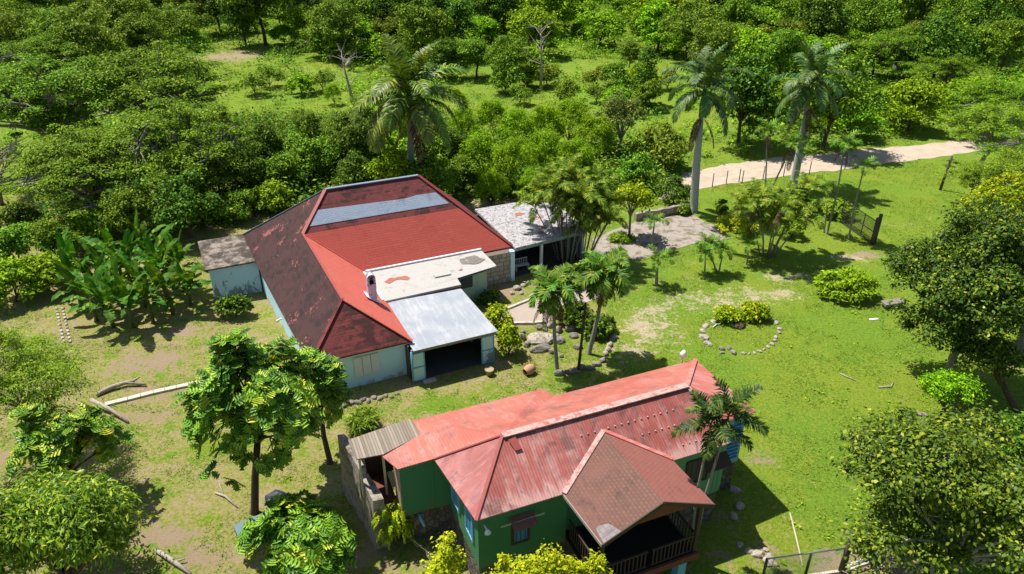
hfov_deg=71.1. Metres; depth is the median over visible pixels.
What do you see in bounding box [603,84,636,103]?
woodland bush
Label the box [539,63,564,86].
woodland bush
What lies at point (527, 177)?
feathery bush
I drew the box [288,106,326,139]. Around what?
tree
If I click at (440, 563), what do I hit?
yellow shrub
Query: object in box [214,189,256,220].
yellow green bush
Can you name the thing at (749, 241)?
palm tree
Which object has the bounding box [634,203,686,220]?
garden wall
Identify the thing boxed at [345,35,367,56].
woodland bush
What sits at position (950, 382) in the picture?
tree
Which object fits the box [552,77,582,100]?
woodland bush
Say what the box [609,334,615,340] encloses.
kerb stone
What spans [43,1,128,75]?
woodland tree
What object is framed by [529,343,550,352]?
boulder
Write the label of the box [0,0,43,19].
woodland tree
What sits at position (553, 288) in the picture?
palm tree
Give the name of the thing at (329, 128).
tree
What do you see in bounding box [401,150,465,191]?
tree
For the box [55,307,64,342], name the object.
brick edging
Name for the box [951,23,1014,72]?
woodland tree
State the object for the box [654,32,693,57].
tree
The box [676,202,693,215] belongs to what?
shrub
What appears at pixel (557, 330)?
boulder
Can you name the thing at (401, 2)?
woodland tree
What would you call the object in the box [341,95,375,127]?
tree
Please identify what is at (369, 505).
ruined wall
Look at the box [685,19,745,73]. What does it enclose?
woodland tree
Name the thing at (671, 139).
bush
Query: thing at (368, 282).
house
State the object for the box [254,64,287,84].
scrub bush
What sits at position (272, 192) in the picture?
yellow green bush
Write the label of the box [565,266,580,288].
shrub
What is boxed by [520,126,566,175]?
feathery bush
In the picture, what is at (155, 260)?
banana plant
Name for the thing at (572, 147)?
feathery bush
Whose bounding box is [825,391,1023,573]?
tree
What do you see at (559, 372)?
kerb stone
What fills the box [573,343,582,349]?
boulder
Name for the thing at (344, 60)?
dead tree
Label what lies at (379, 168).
tree
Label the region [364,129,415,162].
bush
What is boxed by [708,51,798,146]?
woodland tree
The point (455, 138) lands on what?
tree
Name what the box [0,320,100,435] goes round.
feathery tree
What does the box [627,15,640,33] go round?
woodland bush
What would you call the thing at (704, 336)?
edging stone
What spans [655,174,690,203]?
bush
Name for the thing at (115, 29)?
woodland tree
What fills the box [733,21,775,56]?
tree
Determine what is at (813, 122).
woodland bush
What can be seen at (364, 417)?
shrub
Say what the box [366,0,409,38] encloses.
woodland tree
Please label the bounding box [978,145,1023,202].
spreading tree
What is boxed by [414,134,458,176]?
bush
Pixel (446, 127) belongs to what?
tree
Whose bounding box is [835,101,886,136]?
woodland tree
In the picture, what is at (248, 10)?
woodland tree
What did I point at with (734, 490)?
rubble stone
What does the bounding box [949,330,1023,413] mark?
tree
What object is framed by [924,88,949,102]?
woodland bush
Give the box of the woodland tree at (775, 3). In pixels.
[764,0,800,27]
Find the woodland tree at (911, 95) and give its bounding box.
[879,76,953,130]
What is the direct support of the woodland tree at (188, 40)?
on the ground at (646, 328)
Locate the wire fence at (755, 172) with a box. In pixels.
[712,161,811,186]
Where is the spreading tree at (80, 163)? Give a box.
[0,122,181,218]
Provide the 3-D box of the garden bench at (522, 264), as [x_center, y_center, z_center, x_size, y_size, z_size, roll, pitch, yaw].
[0.771,-1.834,57.718,1.200,0.925,0.485,-12,30,-22]
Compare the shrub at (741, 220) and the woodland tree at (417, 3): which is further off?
the woodland tree at (417, 3)
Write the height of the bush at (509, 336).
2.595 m
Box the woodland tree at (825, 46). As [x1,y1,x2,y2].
[783,34,836,74]
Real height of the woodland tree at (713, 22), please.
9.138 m
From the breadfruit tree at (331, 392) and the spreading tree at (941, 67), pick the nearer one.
the breadfruit tree at (331, 392)
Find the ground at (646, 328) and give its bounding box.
[0,0,1023,573]
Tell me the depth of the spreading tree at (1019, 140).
73.22 m
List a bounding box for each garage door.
[412,351,425,381]
[481,335,494,364]
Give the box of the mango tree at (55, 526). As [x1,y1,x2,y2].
[0,463,158,573]
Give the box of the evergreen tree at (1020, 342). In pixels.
[997,259,1023,349]
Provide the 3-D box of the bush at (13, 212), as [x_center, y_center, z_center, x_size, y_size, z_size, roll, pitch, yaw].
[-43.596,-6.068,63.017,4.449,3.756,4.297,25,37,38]
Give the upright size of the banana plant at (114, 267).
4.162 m
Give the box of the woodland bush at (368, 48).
[360,33,389,59]
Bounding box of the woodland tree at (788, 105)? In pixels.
[774,79,830,122]
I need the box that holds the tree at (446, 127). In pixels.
[417,119,454,141]
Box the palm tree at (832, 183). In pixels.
[816,177,845,232]
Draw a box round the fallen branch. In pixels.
[214,483,237,507]
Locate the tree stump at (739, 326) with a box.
[733,323,744,329]
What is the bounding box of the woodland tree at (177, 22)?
[152,9,200,63]
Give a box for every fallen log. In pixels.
[89,398,128,422]
[95,376,145,395]
[154,548,191,573]
[345,49,361,67]
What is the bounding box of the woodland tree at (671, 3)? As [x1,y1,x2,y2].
[640,0,693,18]
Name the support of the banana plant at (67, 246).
on the ground at (646, 328)
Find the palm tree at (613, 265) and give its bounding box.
[570,245,635,354]
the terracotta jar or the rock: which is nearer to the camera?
the terracotta jar
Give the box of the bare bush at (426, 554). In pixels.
[415,544,450,570]
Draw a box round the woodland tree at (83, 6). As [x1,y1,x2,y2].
[64,0,113,50]
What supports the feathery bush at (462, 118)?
on the ground at (646, 328)
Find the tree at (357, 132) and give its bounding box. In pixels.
[324,108,376,163]
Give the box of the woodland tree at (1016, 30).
[980,17,1023,70]
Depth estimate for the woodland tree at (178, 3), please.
153.00 m
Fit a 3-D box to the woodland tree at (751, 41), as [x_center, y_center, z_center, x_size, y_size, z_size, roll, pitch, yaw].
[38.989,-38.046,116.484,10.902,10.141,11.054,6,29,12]
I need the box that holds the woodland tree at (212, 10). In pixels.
[185,0,233,34]
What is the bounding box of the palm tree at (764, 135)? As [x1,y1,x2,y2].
[752,117,783,187]
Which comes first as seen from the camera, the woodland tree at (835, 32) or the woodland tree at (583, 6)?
the woodland tree at (835, 32)
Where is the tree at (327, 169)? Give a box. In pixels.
[314,150,349,176]
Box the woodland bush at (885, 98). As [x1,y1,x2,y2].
[870,85,897,104]
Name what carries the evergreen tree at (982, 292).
on the ground at (646, 328)
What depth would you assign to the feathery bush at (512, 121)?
81.59 m
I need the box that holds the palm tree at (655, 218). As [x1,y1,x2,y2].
[641,211,669,246]
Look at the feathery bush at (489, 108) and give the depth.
87.51 m
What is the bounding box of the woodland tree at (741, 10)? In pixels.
[716,0,771,34]
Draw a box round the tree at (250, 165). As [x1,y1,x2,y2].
[205,147,265,191]
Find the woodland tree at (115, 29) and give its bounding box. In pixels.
[90,16,153,59]
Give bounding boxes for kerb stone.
[554,369,565,375]
[564,368,579,374]
[579,364,585,369]
[584,365,594,370]
[591,361,601,366]
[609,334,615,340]
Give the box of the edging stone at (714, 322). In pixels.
[710,319,721,323]
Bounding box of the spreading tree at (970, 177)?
[937,158,1004,200]
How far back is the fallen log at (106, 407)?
41.38 m
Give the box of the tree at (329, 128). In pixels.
[318,114,349,143]
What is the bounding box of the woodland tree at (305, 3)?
[290,0,336,15]
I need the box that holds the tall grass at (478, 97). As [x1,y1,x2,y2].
[0,0,1023,198]
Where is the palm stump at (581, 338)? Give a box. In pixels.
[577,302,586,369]
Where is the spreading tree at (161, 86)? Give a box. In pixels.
[47,40,249,140]
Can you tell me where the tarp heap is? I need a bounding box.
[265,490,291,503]
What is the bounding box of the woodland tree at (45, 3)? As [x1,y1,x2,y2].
[0,0,73,11]
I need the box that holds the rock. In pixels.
[513,285,521,290]
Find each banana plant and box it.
[37,228,93,294]
[48,247,100,302]
[55,261,123,321]
[65,254,119,306]
[67,270,138,327]
[69,239,123,289]
[80,219,137,275]
[89,270,166,327]
[97,228,144,284]
[100,253,137,309]
[108,209,168,265]
[109,259,177,323]
[110,248,153,307]
[118,223,184,269]
[124,236,186,299]
[137,260,197,314]
[148,259,210,312]
[150,232,192,280]
[161,229,208,291]
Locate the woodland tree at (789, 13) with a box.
[774,0,828,31]
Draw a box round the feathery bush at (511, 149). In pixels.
[484,132,536,192]
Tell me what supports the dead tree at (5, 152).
on the ground at (646, 328)
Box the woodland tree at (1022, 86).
[998,76,1023,110]
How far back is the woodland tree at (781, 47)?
109.97 m
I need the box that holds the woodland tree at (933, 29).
[899,6,984,82]
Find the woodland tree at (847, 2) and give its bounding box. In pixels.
[833,0,853,9]
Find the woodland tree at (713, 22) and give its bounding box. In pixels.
[698,16,751,67]
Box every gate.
[840,200,882,244]
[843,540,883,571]
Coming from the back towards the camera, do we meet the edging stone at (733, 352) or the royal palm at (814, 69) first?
the royal palm at (814, 69)
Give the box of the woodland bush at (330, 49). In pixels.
[322,36,363,57]
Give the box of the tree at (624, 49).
[615,35,644,67]
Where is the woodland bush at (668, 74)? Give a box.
[657,67,678,88]
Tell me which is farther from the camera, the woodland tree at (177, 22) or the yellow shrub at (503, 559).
the woodland tree at (177, 22)
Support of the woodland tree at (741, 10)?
on the ground at (646, 328)
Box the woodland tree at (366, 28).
[335,14,384,55]
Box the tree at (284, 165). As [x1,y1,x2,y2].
[260,149,319,189]
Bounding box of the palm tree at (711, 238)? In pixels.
[693,231,721,270]
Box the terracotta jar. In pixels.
[522,364,535,375]
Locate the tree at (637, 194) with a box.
[611,179,658,233]
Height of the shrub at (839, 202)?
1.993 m
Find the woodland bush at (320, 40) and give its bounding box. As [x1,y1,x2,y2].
[312,31,342,47]
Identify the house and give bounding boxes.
[198,174,514,387]
[348,350,755,573]
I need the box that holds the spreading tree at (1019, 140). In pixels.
[972,129,1023,171]
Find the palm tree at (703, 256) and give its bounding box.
[692,241,722,274]
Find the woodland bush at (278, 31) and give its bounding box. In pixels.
[267,23,297,42]
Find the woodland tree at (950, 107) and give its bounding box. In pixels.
[944,93,971,113]
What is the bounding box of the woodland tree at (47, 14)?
[30,5,70,66]
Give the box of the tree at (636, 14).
[627,6,655,34]
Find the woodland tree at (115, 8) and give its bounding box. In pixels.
[98,0,165,67]
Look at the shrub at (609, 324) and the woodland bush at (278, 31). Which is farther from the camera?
the woodland bush at (278, 31)
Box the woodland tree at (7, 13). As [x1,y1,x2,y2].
[0,9,19,81]
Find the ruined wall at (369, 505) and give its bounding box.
[337,434,388,549]
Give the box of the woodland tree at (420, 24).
[392,3,455,50]
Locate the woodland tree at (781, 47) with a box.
[751,27,811,83]
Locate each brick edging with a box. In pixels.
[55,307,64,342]
[61,307,71,342]
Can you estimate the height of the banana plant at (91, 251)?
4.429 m
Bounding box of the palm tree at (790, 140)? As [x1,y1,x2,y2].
[770,129,811,193]
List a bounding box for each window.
[451,486,459,513]
[459,276,472,288]
[464,505,473,543]
[511,525,529,545]
[685,457,707,482]
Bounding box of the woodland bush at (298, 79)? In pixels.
[283,72,316,94]
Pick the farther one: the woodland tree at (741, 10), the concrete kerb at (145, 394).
the woodland tree at (741, 10)
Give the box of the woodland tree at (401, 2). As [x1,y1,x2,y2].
[382,0,422,10]
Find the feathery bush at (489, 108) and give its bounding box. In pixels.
[473,97,509,136]
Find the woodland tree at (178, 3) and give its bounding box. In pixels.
[157,0,207,14]
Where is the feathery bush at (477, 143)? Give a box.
[454,125,502,176]
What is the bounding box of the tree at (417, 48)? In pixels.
[399,26,446,53]
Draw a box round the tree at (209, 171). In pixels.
[177,152,236,198]
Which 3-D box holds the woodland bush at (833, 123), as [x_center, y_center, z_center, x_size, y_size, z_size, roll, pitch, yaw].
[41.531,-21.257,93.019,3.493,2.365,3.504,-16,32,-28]
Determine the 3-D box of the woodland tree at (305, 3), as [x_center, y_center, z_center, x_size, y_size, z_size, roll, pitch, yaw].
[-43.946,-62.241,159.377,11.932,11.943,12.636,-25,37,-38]
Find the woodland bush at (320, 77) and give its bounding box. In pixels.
[309,68,335,90]
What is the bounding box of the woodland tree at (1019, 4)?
[961,0,1023,19]
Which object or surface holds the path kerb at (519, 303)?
on the ground at (646, 328)
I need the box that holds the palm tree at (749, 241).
[736,235,762,264]
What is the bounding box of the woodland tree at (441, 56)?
[426,35,464,77]
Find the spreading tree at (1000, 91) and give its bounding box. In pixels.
[946,75,1023,140]
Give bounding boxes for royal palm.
[349,33,470,165]
[656,43,755,212]
[763,39,855,185]
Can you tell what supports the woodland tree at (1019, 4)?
on the ground at (646, 328)
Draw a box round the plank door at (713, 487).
[708,469,720,493]
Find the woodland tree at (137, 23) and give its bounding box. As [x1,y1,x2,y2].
[116,10,171,65]
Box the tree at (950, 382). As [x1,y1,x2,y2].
[917,364,989,420]
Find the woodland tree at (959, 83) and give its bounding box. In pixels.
[940,74,997,121]
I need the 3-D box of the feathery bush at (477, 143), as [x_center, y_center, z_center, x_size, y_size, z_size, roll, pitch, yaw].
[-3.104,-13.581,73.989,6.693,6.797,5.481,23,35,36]
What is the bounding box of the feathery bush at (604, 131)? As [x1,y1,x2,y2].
[572,113,618,154]
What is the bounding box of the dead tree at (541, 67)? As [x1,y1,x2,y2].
[519,17,554,90]
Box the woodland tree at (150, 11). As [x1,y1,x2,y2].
[138,3,161,18]
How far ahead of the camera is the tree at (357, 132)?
74.31 m
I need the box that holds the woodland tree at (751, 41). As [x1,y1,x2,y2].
[724,22,774,69]
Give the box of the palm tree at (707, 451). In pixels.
[671,389,753,534]
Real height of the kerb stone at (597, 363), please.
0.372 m
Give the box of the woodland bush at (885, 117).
[877,111,891,124]
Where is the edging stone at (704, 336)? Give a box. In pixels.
[698,334,708,339]
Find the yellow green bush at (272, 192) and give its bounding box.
[248,178,293,211]
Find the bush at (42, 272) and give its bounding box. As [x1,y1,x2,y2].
[8,249,81,292]
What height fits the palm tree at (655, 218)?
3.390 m
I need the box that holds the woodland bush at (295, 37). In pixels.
[288,29,313,47]
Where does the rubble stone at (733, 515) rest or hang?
on the ground at (646, 328)
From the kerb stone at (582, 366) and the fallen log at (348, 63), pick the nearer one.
the kerb stone at (582, 366)
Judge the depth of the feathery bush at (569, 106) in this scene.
85.62 m
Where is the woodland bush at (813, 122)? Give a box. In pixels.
[797,113,821,128]
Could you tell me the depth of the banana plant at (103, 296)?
48.65 m
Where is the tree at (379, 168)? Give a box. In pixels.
[359,147,414,180]
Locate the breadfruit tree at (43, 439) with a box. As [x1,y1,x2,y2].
[4,402,134,488]
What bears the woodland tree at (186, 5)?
on the ground at (646, 328)
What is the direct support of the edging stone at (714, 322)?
on the ground at (646, 328)
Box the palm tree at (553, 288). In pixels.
[526,262,583,369]
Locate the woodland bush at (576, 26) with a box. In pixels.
[570,21,586,31]
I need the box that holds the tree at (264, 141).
[242,121,291,177]
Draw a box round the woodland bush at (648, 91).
[630,78,666,110]
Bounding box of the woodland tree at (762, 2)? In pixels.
[717,0,781,19]
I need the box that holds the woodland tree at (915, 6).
[883,0,939,26]
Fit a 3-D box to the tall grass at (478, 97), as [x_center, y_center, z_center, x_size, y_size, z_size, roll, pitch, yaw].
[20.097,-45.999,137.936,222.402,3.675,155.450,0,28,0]
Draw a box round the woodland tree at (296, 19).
[278,5,318,46]
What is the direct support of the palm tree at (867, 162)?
on the ground at (646, 328)
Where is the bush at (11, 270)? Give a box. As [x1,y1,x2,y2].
[0,255,49,305]
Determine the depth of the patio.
63.95 m
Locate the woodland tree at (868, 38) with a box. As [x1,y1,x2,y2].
[854,31,904,77]
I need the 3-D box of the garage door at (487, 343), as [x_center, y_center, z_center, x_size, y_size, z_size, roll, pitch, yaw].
[-1.555,3.966,45.644,0.890,2.040,0.130,-12,30,-22]
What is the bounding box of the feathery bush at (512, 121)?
[492,104,539,145]
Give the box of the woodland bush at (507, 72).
[486,58,525,93]
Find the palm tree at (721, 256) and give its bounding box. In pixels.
[714,236,736,272]
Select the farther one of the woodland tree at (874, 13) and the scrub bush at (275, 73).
the woodland tree at (874, 13)
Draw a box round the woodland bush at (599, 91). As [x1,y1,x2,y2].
[584,83,608,102]
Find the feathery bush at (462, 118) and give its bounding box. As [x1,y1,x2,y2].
[445,105,483,137]
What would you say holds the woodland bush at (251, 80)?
on the ground at (646, 328)
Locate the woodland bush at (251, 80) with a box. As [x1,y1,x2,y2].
[238,71,269,95]
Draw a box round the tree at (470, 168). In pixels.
[443,153,483,189]
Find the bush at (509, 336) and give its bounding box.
[494,321,524,354]
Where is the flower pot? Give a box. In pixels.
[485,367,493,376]
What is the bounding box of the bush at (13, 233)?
[0,221,53,261]
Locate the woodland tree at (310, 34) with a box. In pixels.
[295,12,338,56]
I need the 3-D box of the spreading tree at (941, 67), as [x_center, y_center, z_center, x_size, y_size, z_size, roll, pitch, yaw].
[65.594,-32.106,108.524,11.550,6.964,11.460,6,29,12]
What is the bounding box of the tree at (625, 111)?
[593,86,650,153]
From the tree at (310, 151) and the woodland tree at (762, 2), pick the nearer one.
the tree at (310, 151)
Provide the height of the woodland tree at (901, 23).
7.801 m
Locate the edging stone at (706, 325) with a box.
[702,323,709,328]
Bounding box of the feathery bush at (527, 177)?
[515,166,544,199]
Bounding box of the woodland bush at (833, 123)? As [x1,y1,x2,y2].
[820,118,845,131]
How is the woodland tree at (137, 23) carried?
on the ground at (646, 328)
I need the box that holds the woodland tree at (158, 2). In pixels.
[147,0,179,8]
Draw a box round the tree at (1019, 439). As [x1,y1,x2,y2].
[982,409,1023,472]
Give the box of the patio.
[590,215,730,259]
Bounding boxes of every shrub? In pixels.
[213,293,254,317]
[342,402,383,437]
[420,531,467,573]
[475,289,503,305]
[483,552,531,573]
[484,300,514,329]
[511,538,612,573]
[556,300,593,327]
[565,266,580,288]
[578,311,616,340]
[606,230,636,243]
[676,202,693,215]
[712,303,744,323]
[713,213,759,234]
[715,199,728,213]
[739,298,773,322]
[778,218,805,237]
[795,190,818,213]
[813,265,881,303]
[818,197,859,218]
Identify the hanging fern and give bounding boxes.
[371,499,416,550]
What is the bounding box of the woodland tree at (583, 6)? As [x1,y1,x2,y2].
[571,0,599,19]
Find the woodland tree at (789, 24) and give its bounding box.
[778,17,814,37]
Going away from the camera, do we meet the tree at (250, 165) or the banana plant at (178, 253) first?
the banana plant at (178, 253)
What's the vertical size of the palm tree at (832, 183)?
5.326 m
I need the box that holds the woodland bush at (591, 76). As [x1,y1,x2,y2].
[580,64,608,83]
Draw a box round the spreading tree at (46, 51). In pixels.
[0,33,97,89]
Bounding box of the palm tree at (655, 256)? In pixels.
[641,244,674,284]
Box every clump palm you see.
[512,152,618,264]
[552,182,629,262]
[718,170,831,257]
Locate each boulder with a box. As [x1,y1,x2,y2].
[519,333,525,340]
[523,341,529,347]
[527,332,552,344]
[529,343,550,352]
[536,324,542,329]
[547,320,552,327]
[556,326,561,332]
[556,335,564,343]
[565,324,575,330]
[569,332,578,338]
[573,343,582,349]
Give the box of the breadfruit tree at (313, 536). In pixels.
[235,489,356,573]
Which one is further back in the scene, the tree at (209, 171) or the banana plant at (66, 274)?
the tree at (209, 171)
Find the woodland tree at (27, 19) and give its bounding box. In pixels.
[21,18,35,28]
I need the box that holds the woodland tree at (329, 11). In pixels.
[305,0,366,60]
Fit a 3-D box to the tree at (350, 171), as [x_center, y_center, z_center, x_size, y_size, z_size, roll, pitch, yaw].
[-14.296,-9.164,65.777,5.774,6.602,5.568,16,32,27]
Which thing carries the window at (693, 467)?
in the house at (611, 470)
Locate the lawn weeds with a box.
[18,163,999,573]
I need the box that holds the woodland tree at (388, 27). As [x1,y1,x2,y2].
[369,14,404,43]
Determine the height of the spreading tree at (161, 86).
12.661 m
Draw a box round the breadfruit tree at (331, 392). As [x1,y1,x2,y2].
[293,345,354,464]
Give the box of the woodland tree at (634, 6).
[611,0,645,18]
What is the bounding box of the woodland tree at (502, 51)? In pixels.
[483,33,530,80]
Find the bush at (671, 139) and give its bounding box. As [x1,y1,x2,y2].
[635,120,692,165]
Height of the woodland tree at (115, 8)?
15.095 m
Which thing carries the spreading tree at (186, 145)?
on the ground at (646, 328)
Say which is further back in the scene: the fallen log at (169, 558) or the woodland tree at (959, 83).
the woodland tree at (959, 83)
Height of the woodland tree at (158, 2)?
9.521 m
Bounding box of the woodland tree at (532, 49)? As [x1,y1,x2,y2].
[518,46,552,67]
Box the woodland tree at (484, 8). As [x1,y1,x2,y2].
[468,0,523,32]
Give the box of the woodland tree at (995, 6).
[953,0,1018,31]
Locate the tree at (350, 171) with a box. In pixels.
[330,148,391,185]
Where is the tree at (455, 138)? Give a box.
[435,125,479,165]
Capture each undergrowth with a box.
[0,0,1023,157]
[31,104,688,239]
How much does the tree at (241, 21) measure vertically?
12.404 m
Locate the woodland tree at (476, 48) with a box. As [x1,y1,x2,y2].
[448,37,498,78]
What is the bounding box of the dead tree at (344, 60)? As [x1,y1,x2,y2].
[329,41,365,104]
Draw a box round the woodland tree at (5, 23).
[0,11,53,78]
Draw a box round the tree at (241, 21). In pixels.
[212,0,269,43]
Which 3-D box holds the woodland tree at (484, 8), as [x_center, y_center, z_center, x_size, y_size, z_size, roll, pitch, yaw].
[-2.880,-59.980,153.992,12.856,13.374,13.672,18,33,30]
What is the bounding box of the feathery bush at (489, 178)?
[471,167,510,205]
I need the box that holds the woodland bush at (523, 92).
[506,83,533,103]
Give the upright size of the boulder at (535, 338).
0.654 m
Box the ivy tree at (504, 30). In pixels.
[488,0,517,41]
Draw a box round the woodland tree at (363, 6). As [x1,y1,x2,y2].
[328,0,391,21]
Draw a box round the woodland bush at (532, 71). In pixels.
[510,61,549,87]
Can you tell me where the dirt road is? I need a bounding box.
[659,131,1023,198]
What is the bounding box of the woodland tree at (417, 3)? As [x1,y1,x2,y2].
[408,0,461,41]
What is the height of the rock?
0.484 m
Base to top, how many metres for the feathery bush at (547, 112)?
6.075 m
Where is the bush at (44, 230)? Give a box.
[20,215,90,257]
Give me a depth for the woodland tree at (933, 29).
109.40 m
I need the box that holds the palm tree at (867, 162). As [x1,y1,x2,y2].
[846,154,880,240]
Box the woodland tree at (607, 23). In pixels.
[572,8,626,47]
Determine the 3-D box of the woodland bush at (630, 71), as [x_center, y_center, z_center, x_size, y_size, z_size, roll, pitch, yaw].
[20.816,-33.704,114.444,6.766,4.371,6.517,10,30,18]
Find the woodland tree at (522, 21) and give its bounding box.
[505,2,570,53]
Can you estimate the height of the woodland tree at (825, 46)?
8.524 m
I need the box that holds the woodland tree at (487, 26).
[467,13,503,40]
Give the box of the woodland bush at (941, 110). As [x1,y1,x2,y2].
[924,103,945,117]
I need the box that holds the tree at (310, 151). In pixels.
[282,129,344,178]
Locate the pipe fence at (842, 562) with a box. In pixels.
[762,538,850,573]
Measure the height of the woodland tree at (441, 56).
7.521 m
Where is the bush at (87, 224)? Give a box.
[61,207,126,246]
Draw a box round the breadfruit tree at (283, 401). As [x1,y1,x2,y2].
[173,326,325,515]
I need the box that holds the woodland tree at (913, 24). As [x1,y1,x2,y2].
[890,19,923,45]
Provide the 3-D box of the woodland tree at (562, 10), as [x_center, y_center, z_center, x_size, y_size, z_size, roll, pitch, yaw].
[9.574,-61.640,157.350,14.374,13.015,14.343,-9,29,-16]
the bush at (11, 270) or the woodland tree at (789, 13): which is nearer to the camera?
the bush at (11, 270)
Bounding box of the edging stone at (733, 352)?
[730,349,736,354]
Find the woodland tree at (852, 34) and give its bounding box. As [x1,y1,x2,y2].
[845,28,873,40]
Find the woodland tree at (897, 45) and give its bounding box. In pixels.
[862,26,950,84]
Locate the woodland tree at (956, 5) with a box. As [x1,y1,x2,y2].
[924,0,983,26]
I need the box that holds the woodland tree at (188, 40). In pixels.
[152,29,211,63]
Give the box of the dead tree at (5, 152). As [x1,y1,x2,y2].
[0,136,36,204]
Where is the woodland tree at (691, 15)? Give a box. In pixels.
[659,0,730,61]
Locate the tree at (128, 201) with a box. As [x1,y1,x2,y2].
[99,181,175,233]
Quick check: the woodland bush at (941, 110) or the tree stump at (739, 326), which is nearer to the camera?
the tree stump at (739, 326)
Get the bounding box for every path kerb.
[506,293,532,310]
[509,319,551,324]
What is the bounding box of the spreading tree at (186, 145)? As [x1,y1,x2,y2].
[94,96,272,194]
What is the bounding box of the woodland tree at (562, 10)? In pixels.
[522,0,581,25]
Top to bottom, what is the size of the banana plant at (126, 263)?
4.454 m
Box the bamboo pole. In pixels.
[789,512,803,565]
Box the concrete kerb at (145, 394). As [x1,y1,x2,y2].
[105,381,199,405]
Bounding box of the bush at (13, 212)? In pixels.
[0,200,45,228]
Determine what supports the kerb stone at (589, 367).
on the ground at (646, 328)
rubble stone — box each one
[729,486,741,493]
[729,511,737,519]
[735,501,744,509]
[737,542,743,547]
[744,547,753,553]
[751,549,764,558]
[762,552,774,565]
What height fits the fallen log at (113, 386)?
0.544 m
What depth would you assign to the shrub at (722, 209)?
67.85 m
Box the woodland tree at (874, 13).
[843,0,903,55]
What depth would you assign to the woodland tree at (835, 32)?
126.01 m
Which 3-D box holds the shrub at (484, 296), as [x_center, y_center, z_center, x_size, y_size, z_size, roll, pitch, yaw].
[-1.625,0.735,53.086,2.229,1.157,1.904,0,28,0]
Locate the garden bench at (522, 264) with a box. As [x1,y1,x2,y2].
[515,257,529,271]
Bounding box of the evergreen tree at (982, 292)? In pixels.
[876,190,1023,372]
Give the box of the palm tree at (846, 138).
[826,129,863,233]
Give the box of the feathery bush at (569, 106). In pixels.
[553,96,592,140]
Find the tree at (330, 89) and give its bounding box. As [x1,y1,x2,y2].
[322,83,341,104]
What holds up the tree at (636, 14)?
on the ground at (646, 328)
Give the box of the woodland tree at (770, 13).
[746,3,781,31]
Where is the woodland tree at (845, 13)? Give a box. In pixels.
[831,6,876,30]
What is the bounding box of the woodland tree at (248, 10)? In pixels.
[216,0,294,45]
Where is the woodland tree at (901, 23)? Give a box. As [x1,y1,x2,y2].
[893,12,911,29]
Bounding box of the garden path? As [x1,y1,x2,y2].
[501,288,597,321]
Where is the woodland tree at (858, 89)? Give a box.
[778,50,892,150]
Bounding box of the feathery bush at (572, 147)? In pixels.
[552,137,597,178]
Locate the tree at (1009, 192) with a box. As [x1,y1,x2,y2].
[948,170,1023,234]
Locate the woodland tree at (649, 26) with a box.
[635,0,678,52]
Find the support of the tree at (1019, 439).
on the ground at (646, 328)
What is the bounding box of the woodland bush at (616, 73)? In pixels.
[601,58,638,87]
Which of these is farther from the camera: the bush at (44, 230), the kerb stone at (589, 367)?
the bush at (44, 230)
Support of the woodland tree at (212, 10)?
on the ground at (646, 328)
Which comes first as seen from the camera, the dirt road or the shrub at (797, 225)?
the shrub at (797, 225)
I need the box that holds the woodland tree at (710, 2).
[693,0,726,8]
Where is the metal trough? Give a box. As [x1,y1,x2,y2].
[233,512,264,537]
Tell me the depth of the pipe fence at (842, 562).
30.95 m
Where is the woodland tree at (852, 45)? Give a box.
[823,32,874,65]
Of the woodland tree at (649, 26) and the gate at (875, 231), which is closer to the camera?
the gate at (875, 231)
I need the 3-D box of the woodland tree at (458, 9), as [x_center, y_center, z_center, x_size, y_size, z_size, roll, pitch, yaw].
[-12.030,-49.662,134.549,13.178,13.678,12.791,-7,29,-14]
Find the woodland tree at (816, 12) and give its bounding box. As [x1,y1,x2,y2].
[781,0,851,40]
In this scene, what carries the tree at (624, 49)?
on the ground at (646, 328)
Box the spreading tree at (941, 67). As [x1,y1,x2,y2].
[904,52,987,86]
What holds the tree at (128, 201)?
on the ground at (646, 328)
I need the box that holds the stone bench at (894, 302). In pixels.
[881,298,904,308]
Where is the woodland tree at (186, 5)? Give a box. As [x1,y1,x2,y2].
[158,2,201,29]
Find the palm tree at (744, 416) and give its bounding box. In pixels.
[685,376,769,529]
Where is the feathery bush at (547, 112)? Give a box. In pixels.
[528,102,565,138]
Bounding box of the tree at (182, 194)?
[146,168,228,237]
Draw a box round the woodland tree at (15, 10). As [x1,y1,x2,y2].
[3,8,29,25]
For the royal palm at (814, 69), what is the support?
on the ground at (646, 328)
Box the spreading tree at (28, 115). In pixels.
[0,51,138,170]
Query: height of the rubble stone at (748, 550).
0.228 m
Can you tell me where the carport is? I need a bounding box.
[475,201,584,276]
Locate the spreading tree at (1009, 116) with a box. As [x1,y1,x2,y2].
[932,98,1023,169]
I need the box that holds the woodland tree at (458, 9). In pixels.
[422,0,486,49]
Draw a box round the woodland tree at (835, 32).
[808,20,855,42]
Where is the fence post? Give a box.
[939,156,953,189]
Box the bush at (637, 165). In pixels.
[611,151,656,183]
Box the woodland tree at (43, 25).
[4,5,92,63]
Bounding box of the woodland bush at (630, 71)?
[625,62,660,84]
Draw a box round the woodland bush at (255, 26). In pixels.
[245,18,270,30]
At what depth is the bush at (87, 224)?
60.64 m

